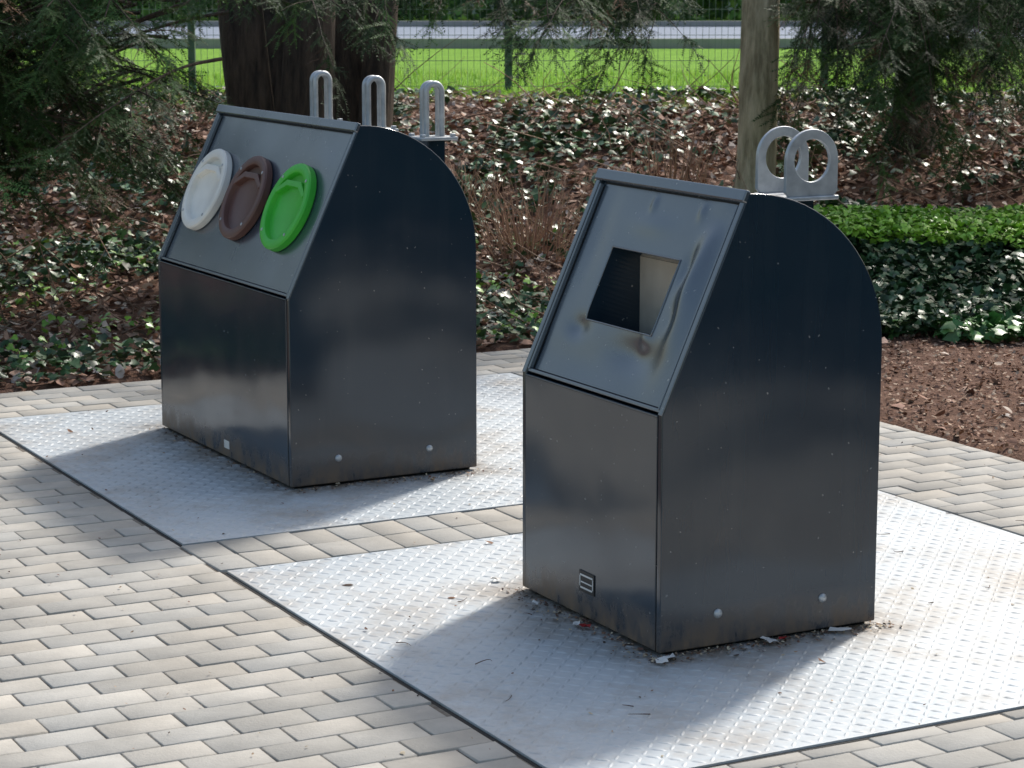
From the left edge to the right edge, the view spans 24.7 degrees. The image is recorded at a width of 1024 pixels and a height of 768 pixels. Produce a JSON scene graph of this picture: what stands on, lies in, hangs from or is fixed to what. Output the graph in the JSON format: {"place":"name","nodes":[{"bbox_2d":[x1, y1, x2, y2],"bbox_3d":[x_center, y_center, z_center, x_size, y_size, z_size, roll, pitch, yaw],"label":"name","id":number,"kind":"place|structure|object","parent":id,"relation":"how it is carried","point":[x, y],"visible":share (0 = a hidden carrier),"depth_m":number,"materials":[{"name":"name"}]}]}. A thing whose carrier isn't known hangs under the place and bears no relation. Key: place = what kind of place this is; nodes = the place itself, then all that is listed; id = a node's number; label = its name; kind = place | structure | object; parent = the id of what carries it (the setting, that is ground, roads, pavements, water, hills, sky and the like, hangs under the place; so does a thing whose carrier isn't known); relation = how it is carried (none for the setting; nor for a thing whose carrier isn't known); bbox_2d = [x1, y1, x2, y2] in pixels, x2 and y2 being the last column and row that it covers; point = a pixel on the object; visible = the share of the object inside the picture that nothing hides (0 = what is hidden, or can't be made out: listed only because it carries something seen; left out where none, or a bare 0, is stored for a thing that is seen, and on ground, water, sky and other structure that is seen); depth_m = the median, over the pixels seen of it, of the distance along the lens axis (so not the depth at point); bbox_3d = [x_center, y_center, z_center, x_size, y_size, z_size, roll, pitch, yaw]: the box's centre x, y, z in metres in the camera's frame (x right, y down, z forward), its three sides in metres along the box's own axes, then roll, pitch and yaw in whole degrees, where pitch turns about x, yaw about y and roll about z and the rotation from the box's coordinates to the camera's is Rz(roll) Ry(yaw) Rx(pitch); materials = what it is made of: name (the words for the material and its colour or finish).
{"place":"outdoors","nodes":[
{"label":"outdoors","id":0,"kind":"place"},
{"bbox_2d":[0,348,1023,767],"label":"brick pavement","id":1,"kind":"structure","parent":0,"point":[300,668],"depth_m":6.30,"materials":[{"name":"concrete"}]},
{"bbox_2d":[0,1,1023,461],"bbox_3d":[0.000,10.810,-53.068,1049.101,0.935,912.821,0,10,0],"label":"ground","id":2,"kind":"structure","parent":0,"point":[468,59],"depth_m":14.55,"materials":[{"name":"soil"}]},
{"bbox_2d":[0,0,327,325],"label":"yew tree","id":3,"kind":"object","parent":2,"relation":"on","point":[84,150],"visible":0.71,"depth_m":11.71,"materials":[{"name":"green plant"}]},
{"bbox_2d":[0,373,522,546],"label":"steel tread plate","id":4,"kind":"object","parent":2,"relation":"on","point":[179,486],"visible":0.43,"depth_m":8.35,"materials":[{"name":"grey metal"}]},
{"bbox_2d":[158,70,476,488],"bbox_3d":[-0.763,-0.449,8.812,0.740,1.411,1.316,-5,11,-28],"label":"glass recycling container","id":5,"kind":"object","parent":4,"relation":"on","point":[317,293],"visible":1,"depth_m":8.36,"materials":[{"name":"paint"}]},
{"bbox_2d":[0,0,709,210],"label":"yew tree","id":6,"kind":"object","parent":2,"relation":"on","point":[269,62],"visible":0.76,"depth_m":11.86,"materials":[{"name":"green plant"}]},
{"bbox_2d":[152,1,788,13],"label":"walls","id":7,"kind":"structure","parent":2,"relation":"on","point":[473,11],"depth_m":51.35,"materials":[{"name":"grey"}]},
{"bbox_2d":[0,84,1023,388],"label":"ivy ground cover","id":8,"kind":"object","parent":2,"relation":"on","point":[940,304],"visible":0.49,"depth_m":12.93,"materials":[{"name":"green plant"}]},
{"bbox_2d":[0,90,1023,429],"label":"leaf litter","id":9,"kind":"object","parent":2,"relation":"on","point":[120,324],"visible":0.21,"depth_m":14.59,"materials":[{"name":"brown plant"}]},
{"bbox_2d":[0,34,1023,335],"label":"fallen twigs","id":10,"kind":"object","parent":2,"relation":"on","point":[480,114],"visible":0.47,"depth_m":14.53,"materials":[{"name":"brown wood"}]},
{"bbox_2d":[20,0,1017,20],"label":"hedge","id":11,"kind":"object","parent":2,"relation":"on","point":[722,4],"visible":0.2,"depth_m":45.15,"materials":[{"name":"green plant"}]},
{"bbox_2d":[20,21,1022,48],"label":"road kerb","id":12,"kind":"structure","parent":2,"relation":"on","point":[671,43],"depth_m":28.57,"materials":[{"name":"concrete"}]},
{"bbox_2d":[21,0,1021,90],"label":"wire fence","id":13,"kind":"object","parent":2,"relation":"on","point":[191,54],"visible":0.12,"depth_m":18.41,"materials":[{"name":"grey metal"}]},
{"bbox_2d":[73,66,1021,103],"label":"grass verge","id":14,"kind":"object","parent":2,"relation":"on","point":[548,89],"depth_m":19.60,"materials":[{"name":"green plant"}]},
{"bbox_2d":[222,490,1023,767],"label":"steel tread plate","id":15,"kind":"object","parent":2,"relation":"on","point":[562,681],"visible":0.62,"depth_m":6.22,"materials":[{"name":"grey metal"}]},
{"bbox_2d":[0,363,1023,764],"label":"plate debris","id":16,"kind":"object","parent":15,"relation":"on","point":[822,631],"visible":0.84,"depth_m":6.45,"materials":[{"name":"brown plant"}]},
{"bbox_2d":[579,624,590,627],"bbox_3d":[0.202,0.668,6.473,0.030,0.008,0.025,2,10,10],"label":"paper scrap","id":17,"kind":"object","parent":15,"relation":"on","point":[585,625],"visible":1,"depth_m":6.47,"materials":[{"name":"red paper"}]},
{"bbox_2d":[655,658,667,662],"bbox_3d":[0.394,0.727,6.139,0.030,0.010,0.020,-3,10,-17],"label":"paper scrap","id":18,"kind":"object","parent":15,"relation":"on","point":[661,660],"visible":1,"depth_m":6.14,"materials":[{"name":"white paper"}]},
{"bbox_2d":[657,653,675,659],"bbox_3d":[0.411,0.721,6.170,0.030,0.009,0.055,9,14,42],"label":"paper scrap","id":19,"kind":"object","parent":15,"relation":"on","point":[669,656],"visible":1,"depth_m":6.18,"materials":[{"name":"white paper"}]},
{"bbox_2d":[522,126,881,653],"bbox_3d":[0.547,-0.032,6.600,0.766,1.362,0.796,-5,11,-27],"label":"waste container","id":20,"kind":"object","parent":15,"relation":"on","point":[701,370],"visible":1,"depth_m":6.32,"materials":[{"name":"metal"}]},
{"bbox_2d":[396,512,1022,714],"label":"twigs","id":21,"kind":"object","parent":15,"relation":"on","point":[583,630],"visible":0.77,"depth_m":6.46,"materials":[{"name":"brown wood"}]},
{"bbox_2d":[760,636,778,642],"bbox_3d":[0.698,0.693,6.331,0.030,0.010,0.050,-5,11,-27],"label":"paper scrap","id":22,"kind":"object","parent":15,"relation":"on","point":[769,640],"visible":1,"depth_m":6.33,"materials":[{"name":"white paper"}]},
{"bbox_2d":[828,627,850,630],"bbox_3d":[0.903,0.675,6.433,0.060,0.010,0.025,4,11,20],"label":"paper scrap","id":23,"kind":"object","parent":15,"relation":"on","point":[837,629],"visible":1,"depth_m":6.43,"materials":[{"name":"white paper"}]},
{"bbox_2d":[464,0,912,192],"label":"yew tree","id":24,"kind":"object","parent":2,"relation":"on","point":[759,54],"visible":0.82,"depth_m":13.71,"materials":[{"name":"green plant"}]},
{"bbox_2d":[445,114,1023,265],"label":"dry grass tuft","id":25,"kind":"object","parent":2,"relation":"on","point":[519,231],"visible":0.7,"depth_m":13.53,"materials":[{"name":"brown plant"}]},
{"bbox_2d":[753,0,1023,202],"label":"yew tree","id":26,"kind":"object","parent":2,"relation":"on","point":[923,34],"visible":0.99,"depth_m":13.49,"materials":[{"name":"green plant"}]},
{"bbox_2d":[880,331,1023,453],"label":"bark mulch","id":27,"kind":"object","parent":2,"relation":"on","point":[970,391],"visible":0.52,"depth_m":10.18,"materials":[{"name":"brown plant"}]},
{"bbox_2d":[10,27,1017,37],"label":"road","id":28,"kind":"structure","parent":0,"point":[670,32],"depth_m":35.03,"materials":[{"name":"grey asphalt"}]}
]}

